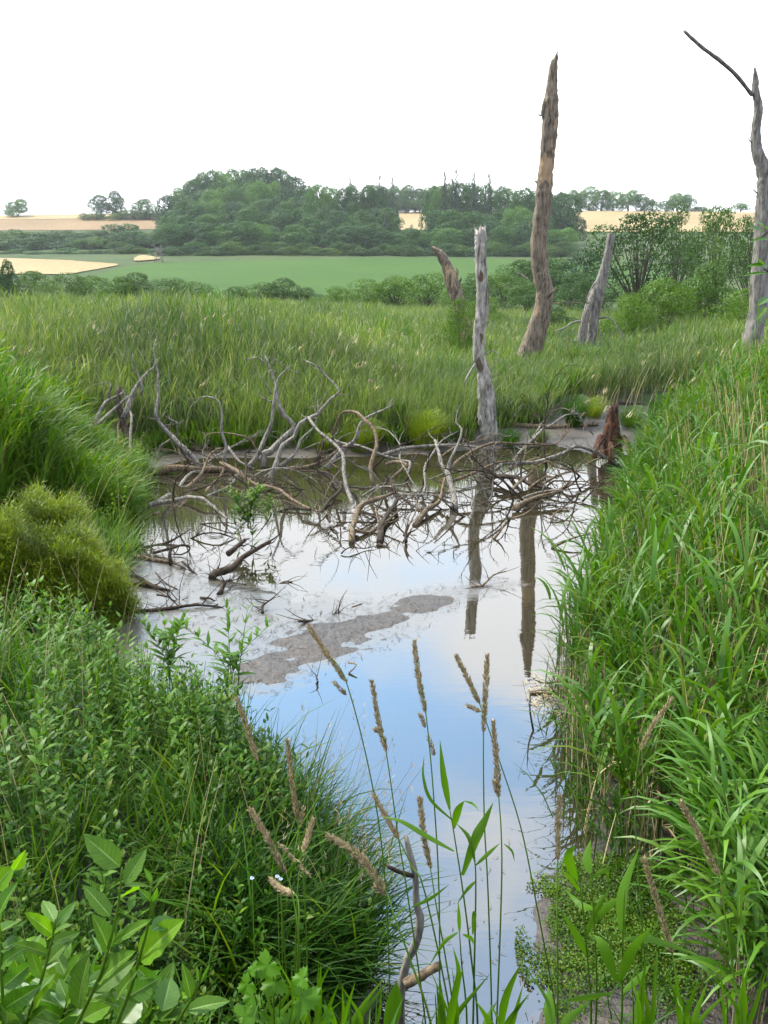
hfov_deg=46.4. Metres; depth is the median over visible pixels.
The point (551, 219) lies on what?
broadleaf tree
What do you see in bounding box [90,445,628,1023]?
water
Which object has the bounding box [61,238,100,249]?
bush
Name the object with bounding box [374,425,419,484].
dead branch
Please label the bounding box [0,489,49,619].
marsh bush
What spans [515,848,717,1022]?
water weed
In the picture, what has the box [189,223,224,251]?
broadleaf tree
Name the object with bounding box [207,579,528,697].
plant litter
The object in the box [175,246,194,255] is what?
bush
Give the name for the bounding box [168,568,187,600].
driftwood
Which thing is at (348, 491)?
dead branch
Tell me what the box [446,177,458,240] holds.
spruce tree
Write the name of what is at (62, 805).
wild herbs
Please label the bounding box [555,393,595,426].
marsh plant
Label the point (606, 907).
reed shoot
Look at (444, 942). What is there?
reed shoot
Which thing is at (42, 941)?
willow shoot
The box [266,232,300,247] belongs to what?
broadleaf tree
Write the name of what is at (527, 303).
bush
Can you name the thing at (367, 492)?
dead branch
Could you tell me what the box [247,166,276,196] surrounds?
broadleaf tree
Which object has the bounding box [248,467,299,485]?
dead branch
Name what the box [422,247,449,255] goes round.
bush
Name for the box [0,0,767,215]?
sky
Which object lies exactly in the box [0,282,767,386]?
reeds
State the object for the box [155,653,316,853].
wild herbs
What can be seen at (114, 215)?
bush
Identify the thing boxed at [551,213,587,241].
broadleaf tree
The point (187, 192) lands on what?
broadleaf tree
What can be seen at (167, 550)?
driftwood
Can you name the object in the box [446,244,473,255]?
bush
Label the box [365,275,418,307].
bush
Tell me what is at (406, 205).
bush
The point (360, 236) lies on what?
broadleaf tree
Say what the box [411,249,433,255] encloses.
bush
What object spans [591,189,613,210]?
broadleaf tree
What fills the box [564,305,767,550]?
reeds
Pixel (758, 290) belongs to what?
dead tree
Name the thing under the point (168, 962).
wild herbs
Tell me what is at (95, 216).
bush
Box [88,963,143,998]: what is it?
willow shoot
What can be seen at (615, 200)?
broadleaf tree
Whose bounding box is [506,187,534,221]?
broadleaf tree
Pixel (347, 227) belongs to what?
broadleaf tree
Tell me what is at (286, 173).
broadleaf tree
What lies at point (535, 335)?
dead tree
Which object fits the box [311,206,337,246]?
broadleaf tree
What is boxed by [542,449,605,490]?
dead branch
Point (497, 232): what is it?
broadleaf tree
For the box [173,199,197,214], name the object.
broadleaf tree
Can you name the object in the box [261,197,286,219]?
broadleaf tree
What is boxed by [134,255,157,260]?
field
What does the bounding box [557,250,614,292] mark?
bush
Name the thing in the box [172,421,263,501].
dead branch
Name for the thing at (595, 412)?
marsh plant
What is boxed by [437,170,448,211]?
spruce tree
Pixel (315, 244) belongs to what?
broadleaf tree
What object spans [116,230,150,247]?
bush
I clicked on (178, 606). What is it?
driftwood
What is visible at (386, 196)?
broadleaf tree
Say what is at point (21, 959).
willow shoot
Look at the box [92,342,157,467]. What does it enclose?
dead snag
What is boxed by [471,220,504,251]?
broadleaf tree
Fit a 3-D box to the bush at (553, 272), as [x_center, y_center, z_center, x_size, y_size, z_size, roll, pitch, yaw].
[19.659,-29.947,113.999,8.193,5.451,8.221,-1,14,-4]
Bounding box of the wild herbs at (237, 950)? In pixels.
[170,750,375,1008]
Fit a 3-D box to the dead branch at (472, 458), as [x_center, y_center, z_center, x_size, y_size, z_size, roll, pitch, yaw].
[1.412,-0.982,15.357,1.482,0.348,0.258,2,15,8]
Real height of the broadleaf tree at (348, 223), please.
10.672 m
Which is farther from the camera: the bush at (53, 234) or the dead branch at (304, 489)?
the bush at (53, 234)
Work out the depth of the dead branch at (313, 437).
13.35 m
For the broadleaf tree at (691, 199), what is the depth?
439.65 m
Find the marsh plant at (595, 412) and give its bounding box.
[578,394,610,417]
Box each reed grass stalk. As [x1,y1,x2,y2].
[234,695,288,1002]
[245,806,311,1023]
[267,875,299,999]
[284,737,308,988]
[294,816,315,988]
[306,623,389,993]
[324,831,431,1023]
[368,678,425,1023]
[370,791,448,1004]
[412,638,439,974]
[416,795,451,995]
[454,653,556,1017]
[464,653,492,1014]
[491,718,502,1023]
[554,792,562,1023]
[634,696,674,997]
[640,854,683,1023]
[678,798,742,1023]
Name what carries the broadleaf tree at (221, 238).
on the ground at (304, 649)
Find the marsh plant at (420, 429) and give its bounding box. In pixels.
[399,406,458,449]
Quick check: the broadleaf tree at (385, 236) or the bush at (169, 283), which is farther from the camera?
the broadleaf tree at (385, 236)
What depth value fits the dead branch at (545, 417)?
14.70 m
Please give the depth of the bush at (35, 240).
290.04 m
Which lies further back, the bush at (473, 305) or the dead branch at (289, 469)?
the bush at (473, 305)
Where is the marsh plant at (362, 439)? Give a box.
[332,417,389,452]
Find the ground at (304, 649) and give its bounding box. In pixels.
[0,211,767,1023]
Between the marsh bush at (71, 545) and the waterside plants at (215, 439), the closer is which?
the marsh bush at (71, 545)
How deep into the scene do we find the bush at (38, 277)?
90.56 m
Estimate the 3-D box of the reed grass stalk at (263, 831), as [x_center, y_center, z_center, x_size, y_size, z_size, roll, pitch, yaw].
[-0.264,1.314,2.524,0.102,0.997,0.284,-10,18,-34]
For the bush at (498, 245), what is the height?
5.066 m
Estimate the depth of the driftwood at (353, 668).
7.11 m
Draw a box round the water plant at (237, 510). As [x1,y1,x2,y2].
[226,503,252,541]
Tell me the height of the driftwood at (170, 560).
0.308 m
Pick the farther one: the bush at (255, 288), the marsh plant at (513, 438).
the bush at (255, 288)
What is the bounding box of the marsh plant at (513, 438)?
[493,427,524,446]
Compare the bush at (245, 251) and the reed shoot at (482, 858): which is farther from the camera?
the bush at (245, 251)
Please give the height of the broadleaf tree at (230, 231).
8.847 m
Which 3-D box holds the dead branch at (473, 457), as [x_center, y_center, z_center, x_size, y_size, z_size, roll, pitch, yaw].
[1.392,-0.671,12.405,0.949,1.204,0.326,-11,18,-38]
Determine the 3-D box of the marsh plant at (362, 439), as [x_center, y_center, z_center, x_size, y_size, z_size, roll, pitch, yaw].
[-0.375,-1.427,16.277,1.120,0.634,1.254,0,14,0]
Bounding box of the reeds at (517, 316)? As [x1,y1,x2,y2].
[0,287,767,334]
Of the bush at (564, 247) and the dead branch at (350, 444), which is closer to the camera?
the dead branch at (350, 444)
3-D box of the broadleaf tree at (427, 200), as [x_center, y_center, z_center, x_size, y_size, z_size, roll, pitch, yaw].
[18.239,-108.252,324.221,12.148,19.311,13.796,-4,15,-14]
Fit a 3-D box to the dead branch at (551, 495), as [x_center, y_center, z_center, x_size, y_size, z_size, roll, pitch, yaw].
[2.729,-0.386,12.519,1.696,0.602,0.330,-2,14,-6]
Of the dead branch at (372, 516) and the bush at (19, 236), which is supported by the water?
the dead branch at (372, 516)
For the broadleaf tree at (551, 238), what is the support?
on the ground at (304, 649)
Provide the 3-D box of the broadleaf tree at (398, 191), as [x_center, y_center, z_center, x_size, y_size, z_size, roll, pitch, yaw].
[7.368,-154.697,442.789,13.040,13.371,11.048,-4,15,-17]
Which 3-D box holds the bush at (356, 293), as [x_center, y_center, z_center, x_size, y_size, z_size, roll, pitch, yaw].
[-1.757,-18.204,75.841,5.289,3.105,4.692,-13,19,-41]
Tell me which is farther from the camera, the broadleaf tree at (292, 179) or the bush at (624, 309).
the broadleaf tree at (292, 179)
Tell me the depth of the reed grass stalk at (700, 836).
2.43 m
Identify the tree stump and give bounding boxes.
[592,403,631,463]
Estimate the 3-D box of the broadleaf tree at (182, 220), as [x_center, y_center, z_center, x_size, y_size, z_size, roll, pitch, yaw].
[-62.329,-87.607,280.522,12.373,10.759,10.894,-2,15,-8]
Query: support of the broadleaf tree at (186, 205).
on the ground at (304, 649)
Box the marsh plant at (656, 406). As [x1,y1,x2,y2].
[638,392,678,414]
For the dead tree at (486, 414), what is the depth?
16.68 m
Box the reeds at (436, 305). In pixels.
[2,295,746,308]
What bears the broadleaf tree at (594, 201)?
on the ground at (304, 649)
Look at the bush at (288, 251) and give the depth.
249.13 m
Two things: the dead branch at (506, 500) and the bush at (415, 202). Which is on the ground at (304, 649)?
the bush at (415, 202)
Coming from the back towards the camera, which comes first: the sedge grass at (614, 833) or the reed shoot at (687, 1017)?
the sedge grass at (614, 833)
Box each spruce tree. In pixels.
[375,174,384,208]
[382,215,390,236]
[385,177,399,233]
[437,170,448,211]
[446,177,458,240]
[450,168,462,215]
[468,173,480,224]
[479,174,494,217]
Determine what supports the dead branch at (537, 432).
on the water
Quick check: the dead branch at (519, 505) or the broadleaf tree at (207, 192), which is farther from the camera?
the broadleaf tree at (207, 192)
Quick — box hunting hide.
[154,244,163,262]
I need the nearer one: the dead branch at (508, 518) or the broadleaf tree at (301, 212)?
the dead branch at (508, 518)
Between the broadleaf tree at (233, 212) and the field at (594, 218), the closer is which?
the broadleaf tree at (233, 212)
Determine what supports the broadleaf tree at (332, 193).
on the ground at (304, 649)
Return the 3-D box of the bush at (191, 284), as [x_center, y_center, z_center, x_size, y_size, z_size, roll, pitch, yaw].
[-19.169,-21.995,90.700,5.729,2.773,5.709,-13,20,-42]
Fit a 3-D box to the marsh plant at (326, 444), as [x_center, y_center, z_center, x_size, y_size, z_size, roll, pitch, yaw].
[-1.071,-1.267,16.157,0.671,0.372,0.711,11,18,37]
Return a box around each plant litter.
[99,553,392,686]
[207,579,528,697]
[442,812,767,1023]
[515,667,614,716]
[550,613,767,866]
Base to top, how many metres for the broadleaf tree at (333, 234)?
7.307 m
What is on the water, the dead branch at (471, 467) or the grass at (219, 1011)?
the dead branch at (471, 467)
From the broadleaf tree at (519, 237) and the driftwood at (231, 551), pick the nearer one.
the driftwood at (231, 551)
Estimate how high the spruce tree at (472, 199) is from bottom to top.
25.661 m
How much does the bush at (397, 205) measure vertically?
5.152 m
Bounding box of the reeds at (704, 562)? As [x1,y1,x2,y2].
[516,390,767,844]
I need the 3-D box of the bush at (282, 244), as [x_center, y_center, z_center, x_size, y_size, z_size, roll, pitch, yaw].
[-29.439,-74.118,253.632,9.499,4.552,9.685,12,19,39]
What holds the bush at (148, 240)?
on the ground at (304, 649)
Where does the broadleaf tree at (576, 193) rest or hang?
on the ground at (304, 649)
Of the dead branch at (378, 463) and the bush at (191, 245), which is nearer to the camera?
the dead branch at (378, 463)
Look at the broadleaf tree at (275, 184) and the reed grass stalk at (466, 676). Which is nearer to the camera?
the reed grass stalk at (466, 676)
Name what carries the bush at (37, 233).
on the ground at (304, 649)
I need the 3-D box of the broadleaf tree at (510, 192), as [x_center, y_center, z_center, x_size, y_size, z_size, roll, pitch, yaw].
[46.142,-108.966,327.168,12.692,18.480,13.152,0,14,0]
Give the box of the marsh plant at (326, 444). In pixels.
[306,433,338,452]
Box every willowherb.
[16,597,47,660]
[68,601,111,689]
[135,609,192,737]
[172,596,276,731]
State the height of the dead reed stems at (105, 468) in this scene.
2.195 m
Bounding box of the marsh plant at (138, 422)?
[129,411,152,434]
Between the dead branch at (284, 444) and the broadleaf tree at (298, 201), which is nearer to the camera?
the dead branch at (284, 444)
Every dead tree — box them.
[431,246,471,346]
[464,224,499,442]
[515,51,596,362]
[554,233,624,346]
[683,29,767,350]
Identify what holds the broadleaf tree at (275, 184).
on the ground at (304, 649)
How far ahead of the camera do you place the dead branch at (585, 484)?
12.98 m
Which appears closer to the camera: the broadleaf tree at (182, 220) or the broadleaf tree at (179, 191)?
the broadleaf tree at (182, 220)
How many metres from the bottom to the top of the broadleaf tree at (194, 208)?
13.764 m
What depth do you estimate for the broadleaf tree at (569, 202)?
308.52 m
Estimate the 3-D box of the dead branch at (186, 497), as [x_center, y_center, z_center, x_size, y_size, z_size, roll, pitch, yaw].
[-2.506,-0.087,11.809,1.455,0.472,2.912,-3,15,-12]
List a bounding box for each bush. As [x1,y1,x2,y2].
[0,230,12,240]
[0,239,25,249]
[0,249,29,252]
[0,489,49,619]
[2,229,28,237]
[2,238,41,250]
[4,478,117,567]
[6,232,42,242]
[7,270,60,297]
[13,510,150,634]
[17,236,52,250]
[19,232,58,244]
[24,251,58,254]
[32,230,69,242]
[32,272,94,299]
[40,242,69,249]
[46,230,77,240]
[49,239,86,249]
[49,248,81,253]
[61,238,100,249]
[64,232,94,241]
[67,251,95,253]
[67,274,114,298]
[77,213,92,219]
[80,236,116,248]
[81,249,109,253]
[82,230,110,241]
[83,213,105,219]
[90,275,141,299]
[95,224,125,240]
[99,232,134,248]
[102,241,139,253]
[105,213,130,219]
[109,223,147,240]
[111,272,160,297]
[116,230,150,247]
[116,246,149,252]
[118,209,145,219]
[129,238,156,247]
[135,210,158,219]
[140,241,165,247]
[141,277,189,297]
[148,249,175,255]
[157,246,186,255]
[169,281,218,296]
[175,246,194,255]
[182,241,214,255]
[197,246,225,255]
[204,244,235,255]
[215,241,248,255]
[221,286,256,300]
[234,249,255,254]
[239,281,280,299]
[243,244,268,254]
[252,242,280,254]
[255,277,301,300]
[263,242,292,254]
[274,247,305,255]
[282,287,323,301]
[293,242,317,254]
[300,247,325,254]
[310,248,341,255]
[312,286,355,303]
[327,241,350,254]
[333,278,393,306]
[339,243,364,255]
[347,248,379,255]
[359,248,385,255]
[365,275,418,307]
[373,243,397,255]
[383,244,413,255]
[390,202,408,211]
[393,200,418,212]
[396,244,423,256]
[399,272,448,307]
[403,200,421,212]
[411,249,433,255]
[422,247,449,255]
[430,243,460,256]
[430,297,474,353]
[438,284,475,307]
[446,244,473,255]
[456,249,474,256]
[462,272,506,301]
[467,298,512,324]
[470,246,499,256]
[472,271,534,311]
[486,241,509,256]
[491,245,520,255]
[491,259,535,295]
[500,283,556,313]
[502,245,530,256]
[506,255,570,294]
[513,257,592,295]
[515,242,530,256]
[524,306,578,329]
[530,244,558,256]
[547,247,567,255]
[550,241,576,256]
[552,272,603,310]
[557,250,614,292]
[565,276,631,311]
[598,292,657,339]
[613,277,698,332]
[660,261,746,324]
[697,287,767,330]
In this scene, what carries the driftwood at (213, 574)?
on the water
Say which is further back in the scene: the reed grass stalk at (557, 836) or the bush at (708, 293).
the bush at (708, 293)
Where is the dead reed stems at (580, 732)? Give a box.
[546,447,716,870]
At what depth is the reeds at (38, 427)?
11.24 m
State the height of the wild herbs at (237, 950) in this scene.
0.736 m
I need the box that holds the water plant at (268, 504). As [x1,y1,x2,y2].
[256,493,279,539]
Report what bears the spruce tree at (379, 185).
on the ground at (304, 649)
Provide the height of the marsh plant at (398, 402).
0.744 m
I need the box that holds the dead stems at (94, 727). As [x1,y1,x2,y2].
[0,538,287,960]
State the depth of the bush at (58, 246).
290.40 m
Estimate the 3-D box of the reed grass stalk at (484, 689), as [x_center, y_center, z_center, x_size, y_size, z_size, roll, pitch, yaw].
[0.280,1.283,2.744,0.100,1.742,0.241,-2,15,-8]
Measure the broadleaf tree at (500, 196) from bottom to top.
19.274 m
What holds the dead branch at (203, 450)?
on the water
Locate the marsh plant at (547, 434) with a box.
[526,428,552,442]
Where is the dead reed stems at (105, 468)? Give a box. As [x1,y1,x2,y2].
[1,336,151,526]
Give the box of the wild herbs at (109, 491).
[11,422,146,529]
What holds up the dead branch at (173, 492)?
on the water
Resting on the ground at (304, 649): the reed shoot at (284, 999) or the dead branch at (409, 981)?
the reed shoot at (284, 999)
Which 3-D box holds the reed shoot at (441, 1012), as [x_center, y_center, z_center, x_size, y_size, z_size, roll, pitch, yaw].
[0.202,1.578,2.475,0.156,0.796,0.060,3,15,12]
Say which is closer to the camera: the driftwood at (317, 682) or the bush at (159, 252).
the driftwood at (317, 682)
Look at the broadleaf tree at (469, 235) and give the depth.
256.50 m
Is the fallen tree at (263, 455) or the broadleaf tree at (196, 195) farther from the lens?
the broadleaf tree at (196, 195)
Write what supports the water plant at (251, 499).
on the ground at (304, 649)
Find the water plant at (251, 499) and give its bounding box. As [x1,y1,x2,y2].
[222,481,265,546]
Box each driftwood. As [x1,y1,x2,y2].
[128,529,185,571]
[128,567,169,594]
[130,569,176,590]
[135,523,198,550]
[136,586,223,612]
[150,579,181,604]
[153,535,190,554]
[155,572,180,592]
[162,537,172,564]
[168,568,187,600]
[175,552,245,584]
[185,445,213,449]
[199,596,215,600]
[201,565,256,594]
[202,527,283,579]
[226,529,249,556]
[243,591,279,613]
[275,590,353,622]
[279,572,307,583]
[309,656,321,683]
[348,662,356,674]
[465,562,528,586]
[473,412,599,428]
[493,511,509,538]
[522,680,538,730]
[529,678,571,694]
[551,523,591,547]
[619,401,644,404]
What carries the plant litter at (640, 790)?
on the ground at (304, 649)
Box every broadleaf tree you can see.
[0,259,22,298]
[2,198,28,216]
[87,195,113,215]
[103,190,126,216]
[130,198,154,217]
[149,223,187,250]
[152,194,183,224]
[155,211,180,245]
[164,224,194,248]
[167,186,186,206]
[167,215,198,235]
[172,199,201,217]
[173,180,200,206]
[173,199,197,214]
[179,220,208,251]
[182,205,210,241]
[185,172,210,198]
[186,201,214,220]
[187,189,208,200]
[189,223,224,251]
[194,214,229,244]
[198,168,228,198]
[198,188,221,206]
[203,199,233,220]
[203,226,236,249]
[207,169,237,193]
[208,186,234,212]
[208,213,232,226]
[213,222,246,250]
[219,210,240,243]
[220,201,243,219]
[221,185,251,205]
[223,167,242,188]
[227,220,263,252]
[231,168,250,199]
[234,205,266,244]
[235,182,256,204]
[238,167,263,202]
[243,180,278,207]
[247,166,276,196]
[247,222,274,249]
[248,198,272,216]
[255,181,286,205]
[259,211,286,241]
[259,226,279,249]
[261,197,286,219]
[263,166,290,200]
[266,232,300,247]
[270,208,301,231]
[271,185,296,204]
[272,168,293,186]
[274,200,306,224]
[278,224,314,253]
[280,175,305,200]
[282,207,308,240]
[289,184,315,224]
[297,214,321,239]
[298,227,325,248]
[300,183,335,220]
[307,221,336,248]
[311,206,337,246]
[318,228,350,250]
[320,186,345,218]
[321,209,349,230]
[329,225,363,249]
[330,187,353,222]
[333,214,363,239]
[344,184,371,220]
[345,226,376,248]
[346,209,376,243]
[353,183,386,217]
[359,222,390,249]
[363,207,391,234]
[367,230,404,249]
[370,186,398,216]
[373,206,404,234]
[379,234,416,253]
[387,185,407,205]
[396,228,431,249]
[399,184,420,211]
[408,188,426,212]
[413,230,438,250]
[418,185,443,232]
[419,228,450,250]
[423,210,451,242]
[426,183,461,228]
[429,227,466,249]
[434,208,468,244]
[443,181,470,210]
[445,229,474,250]
[455,211,479,247]
[457,182,487,221]
[463,210,490,230]
[466,184,499,224]
[467,226,486,248]
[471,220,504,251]
[487,185,514,220]
[487,225,516,250]
[491,208,515,235]
[499,188,521,212]
[499,205,528,244]
[499,227,530,252]
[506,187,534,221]
[509,207,533,234]
[509,220,531,244]
[522,222,553,242]
[527,190,535,212]
[529,215,557,233]
[547,192,587,242]
[547,229,569,246]
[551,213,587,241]
[552,191,571,218]
[552,227,580,252]
[568,189,586,209]
[578,185,600,210]
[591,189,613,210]
[599,191,627,210]
[616,189,639,210]
[630,194,654,210]
[644,200,660,210]
[657,200,677,210]
[665,193,691,211]
[678,194,697,211]
[690,206,706,211]
[732,203,750,211]
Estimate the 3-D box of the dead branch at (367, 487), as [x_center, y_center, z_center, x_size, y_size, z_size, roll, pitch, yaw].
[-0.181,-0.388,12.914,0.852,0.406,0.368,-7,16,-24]
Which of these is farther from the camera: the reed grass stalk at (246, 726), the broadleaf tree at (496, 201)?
the broadleaf tree at (496, 201)
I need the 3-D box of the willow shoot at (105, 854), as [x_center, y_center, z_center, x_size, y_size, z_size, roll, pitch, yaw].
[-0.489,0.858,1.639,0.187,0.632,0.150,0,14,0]
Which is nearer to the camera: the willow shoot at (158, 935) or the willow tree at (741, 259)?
the willow shoot at (158, 935)
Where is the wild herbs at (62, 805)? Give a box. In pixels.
[0,570,272,984]
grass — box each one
[0,431,177,637]
[0,559,350,990]
[1,881,463,1023]
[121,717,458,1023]
[215,342,491,449]
[263,688,427,914]
[509,456,731,883]
[542,829,767,1023]
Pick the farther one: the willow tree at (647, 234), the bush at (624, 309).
the willow tree at (647, 234)
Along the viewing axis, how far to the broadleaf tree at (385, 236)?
257.79 m
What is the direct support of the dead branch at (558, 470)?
on the water
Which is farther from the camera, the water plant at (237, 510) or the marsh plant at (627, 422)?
the marsh plant at (627, 422)
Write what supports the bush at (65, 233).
on the ground at (304, 649)
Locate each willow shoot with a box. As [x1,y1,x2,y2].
[0,850,40,1023]
[0,900,79,1023]
[0,934,58,1023]
[22,923,72,1018]
[23,978,100,1023]
[29,950,88,1015]
[54,951,112,1023]
[68,835,151,1023]
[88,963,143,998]
[95,970,159,1023]
[113,962,186,1023]
[115,868,184,1023]
[153,963,229,1023]
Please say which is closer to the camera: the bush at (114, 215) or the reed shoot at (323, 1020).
the reed shoot at (323, 1020)
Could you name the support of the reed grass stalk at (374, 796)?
on the ground at (304, 649)
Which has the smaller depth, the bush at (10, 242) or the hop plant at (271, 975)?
the hop plant at (271, 975)
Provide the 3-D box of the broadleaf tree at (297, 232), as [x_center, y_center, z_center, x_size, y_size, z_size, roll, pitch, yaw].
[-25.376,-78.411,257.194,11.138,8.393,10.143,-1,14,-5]
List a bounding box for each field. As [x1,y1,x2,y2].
[0,211,754,231]
[0,218,158,229]
[0,258,117,273]
[81,258,720,301]
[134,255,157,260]
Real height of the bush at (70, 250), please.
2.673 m
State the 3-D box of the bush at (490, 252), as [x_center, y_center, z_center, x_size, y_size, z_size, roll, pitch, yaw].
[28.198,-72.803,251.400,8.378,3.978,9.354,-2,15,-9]
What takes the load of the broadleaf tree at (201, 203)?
on the ground at (304, 649)
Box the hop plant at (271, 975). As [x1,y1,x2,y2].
[232,948,333,1023]
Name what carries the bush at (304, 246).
on the ground at (304, 649)
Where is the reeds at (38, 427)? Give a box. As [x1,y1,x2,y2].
[0,328,163,526]
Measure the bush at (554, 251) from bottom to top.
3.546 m
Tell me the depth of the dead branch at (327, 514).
11.57 m
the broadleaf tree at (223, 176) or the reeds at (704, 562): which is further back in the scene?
the broadleaf tree at (223, 176)
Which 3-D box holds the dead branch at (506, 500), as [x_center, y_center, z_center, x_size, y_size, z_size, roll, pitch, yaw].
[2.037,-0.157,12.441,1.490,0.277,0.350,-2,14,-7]
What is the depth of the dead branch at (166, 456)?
15.18 m
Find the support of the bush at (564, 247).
on the ground at (304, 649)
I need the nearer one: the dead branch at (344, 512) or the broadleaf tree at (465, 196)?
the dead branch at (344, 512)
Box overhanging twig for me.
[742,221,767,319]
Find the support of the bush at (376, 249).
on the ground at (304, 649)
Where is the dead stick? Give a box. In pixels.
[386,834,423,1023]
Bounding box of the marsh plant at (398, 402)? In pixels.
[377,398,408,432]
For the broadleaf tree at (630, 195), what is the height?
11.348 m
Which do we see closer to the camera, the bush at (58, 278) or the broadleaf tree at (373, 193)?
the bush at (58, 278)
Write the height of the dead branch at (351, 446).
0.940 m
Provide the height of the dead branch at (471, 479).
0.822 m
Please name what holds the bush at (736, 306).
on the ground at (304, 649)
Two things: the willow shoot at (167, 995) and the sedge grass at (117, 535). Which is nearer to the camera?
the willow shoot at (167, 995)
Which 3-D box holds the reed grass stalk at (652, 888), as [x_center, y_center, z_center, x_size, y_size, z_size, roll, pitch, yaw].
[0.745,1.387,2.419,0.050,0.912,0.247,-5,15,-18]
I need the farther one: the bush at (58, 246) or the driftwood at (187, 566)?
the bush at (58, 246)
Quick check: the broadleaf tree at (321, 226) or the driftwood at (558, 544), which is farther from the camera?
the broadleaf tree at (321, 226)
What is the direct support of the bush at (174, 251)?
on the ground at (304, 649)
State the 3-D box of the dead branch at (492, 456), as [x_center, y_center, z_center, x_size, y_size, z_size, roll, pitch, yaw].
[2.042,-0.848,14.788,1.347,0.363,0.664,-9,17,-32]
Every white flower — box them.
[250,876,256,1023]
[275,874,279,979]
[279,877,283,1007]
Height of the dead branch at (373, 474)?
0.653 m
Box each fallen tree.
[144,332,355,511]
[382,403,570,525]
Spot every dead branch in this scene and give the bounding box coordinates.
[137,447,191,461]
[142,433,205,468]
[147,470,246,538]
[149,413,203,501]
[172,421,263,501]
[186,473,254,490]
[188,427,241,471]
[188,472,236,487]
[197,448,259,459]
[208,426,288,461]
[215,470,261,490]
[216,470,271,513]
[230,458,342,511]
[246,454,301,490]
[247,465,342,483]
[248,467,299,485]
[265,423,387,475]
[266,477,377,490]
[268,359,352,477]
[280,366,336,480]
[281,428,346,488]
[300,453,354,481]
[301,436,346,491]
[303,416,354,502]
[310,465,342,500]
[313,415,394,462]
[313,491,382,516]
[318,513,330,531]
[320,410,386,487]
[325,399,398,469]
[329,462,442,553]
[330,521,343,535]
[340,474,389,491]
[348,493,394,522]
[353,458,382,492]
[353,508,378,518]
[361,480,410,495]
[373,408,465,468]
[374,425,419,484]
[394,496,426,508]
[399,460,481,497]
[400,460,418,497]
[402,961,440,988]
[404,441,432,481]
[406,495,428,517]
[420,440,433,490]
[423,457,522,500]
[430,453,487,479]
[432,461,496,479]
[435,494,465,516]
[438,446,509,461]
[456,426,513,500]
[460,471,506,494]
[463,450,484,507]
[469,452,518,471]
[470,483,492,514]
[473,433,510,500]
[474,428,507,469]
[475,460,515,494]
[480,493,567,504]
[481,437,518,500]
[488,458,621,522]
[491,432,579,475]
[491,508,519,520]
[495,435,618,492]
[508,400,593,470]
[510,456,538,480]
[512,456,587,518]
[515,433,564,465]
[516,453,585,500]
[518,392,581,475]
[520,442,537,475]
[525,463,618,505]
[532,441,576,497]
[539,352,583,466]
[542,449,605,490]
[562,484,612,496]
[574,432,634,469]
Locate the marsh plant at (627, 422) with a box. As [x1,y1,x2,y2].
[618,404,647,427]
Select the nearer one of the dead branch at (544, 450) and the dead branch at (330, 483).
the dead branch at (330, 483)
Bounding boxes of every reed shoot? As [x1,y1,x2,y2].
[265,968,326,1023]
[277,959,330,1023]
[319,981,368,1023]
[342,974,390,1023]
[380,742,492,1023]
[384,964,589,1023]
[412,885,473,1023]
[430,970,489,1023]
[456,824,514,1023]
[475,986,528,1023]
[561,845,609,1023]
[564,840,615,1023]
[567,849,706,1023]
[629,948,656,1023]
[664,973,738,1023]
[711,959,766,1023]
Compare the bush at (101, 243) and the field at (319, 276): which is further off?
the bush at (101, 243)
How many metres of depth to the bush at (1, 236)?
310.75 m
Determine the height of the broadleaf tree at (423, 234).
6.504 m
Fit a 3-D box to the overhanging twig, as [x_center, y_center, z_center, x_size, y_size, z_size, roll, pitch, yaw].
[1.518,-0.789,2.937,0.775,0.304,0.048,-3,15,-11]
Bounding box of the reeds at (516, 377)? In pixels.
[0,284,767,444]
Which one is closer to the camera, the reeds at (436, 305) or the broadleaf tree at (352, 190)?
the reeds at (436, 305)
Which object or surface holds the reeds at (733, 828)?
on the ground at (304, 649)
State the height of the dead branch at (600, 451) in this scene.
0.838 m
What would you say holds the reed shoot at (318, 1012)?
on the ground at (304, 649)
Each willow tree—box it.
[581,209,705,311]
[641,199,715,304]
[681,204,752,306]
[718,214,754,305]
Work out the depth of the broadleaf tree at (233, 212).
284.04 m
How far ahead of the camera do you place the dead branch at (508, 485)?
12.29 m
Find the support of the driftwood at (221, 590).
on the water
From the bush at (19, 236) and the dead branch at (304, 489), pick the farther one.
the bush at (19, 236)
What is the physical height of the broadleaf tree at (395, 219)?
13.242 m
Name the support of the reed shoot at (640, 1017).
on the ground at (304, 649)
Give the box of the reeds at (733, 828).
[613,684,767,1023]
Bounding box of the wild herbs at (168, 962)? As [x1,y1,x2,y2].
[3,865,345,1023]
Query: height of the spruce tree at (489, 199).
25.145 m
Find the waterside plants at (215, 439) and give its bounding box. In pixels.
[103,395,557,457]
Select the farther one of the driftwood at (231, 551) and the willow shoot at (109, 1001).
the driftwood at (231, 551)

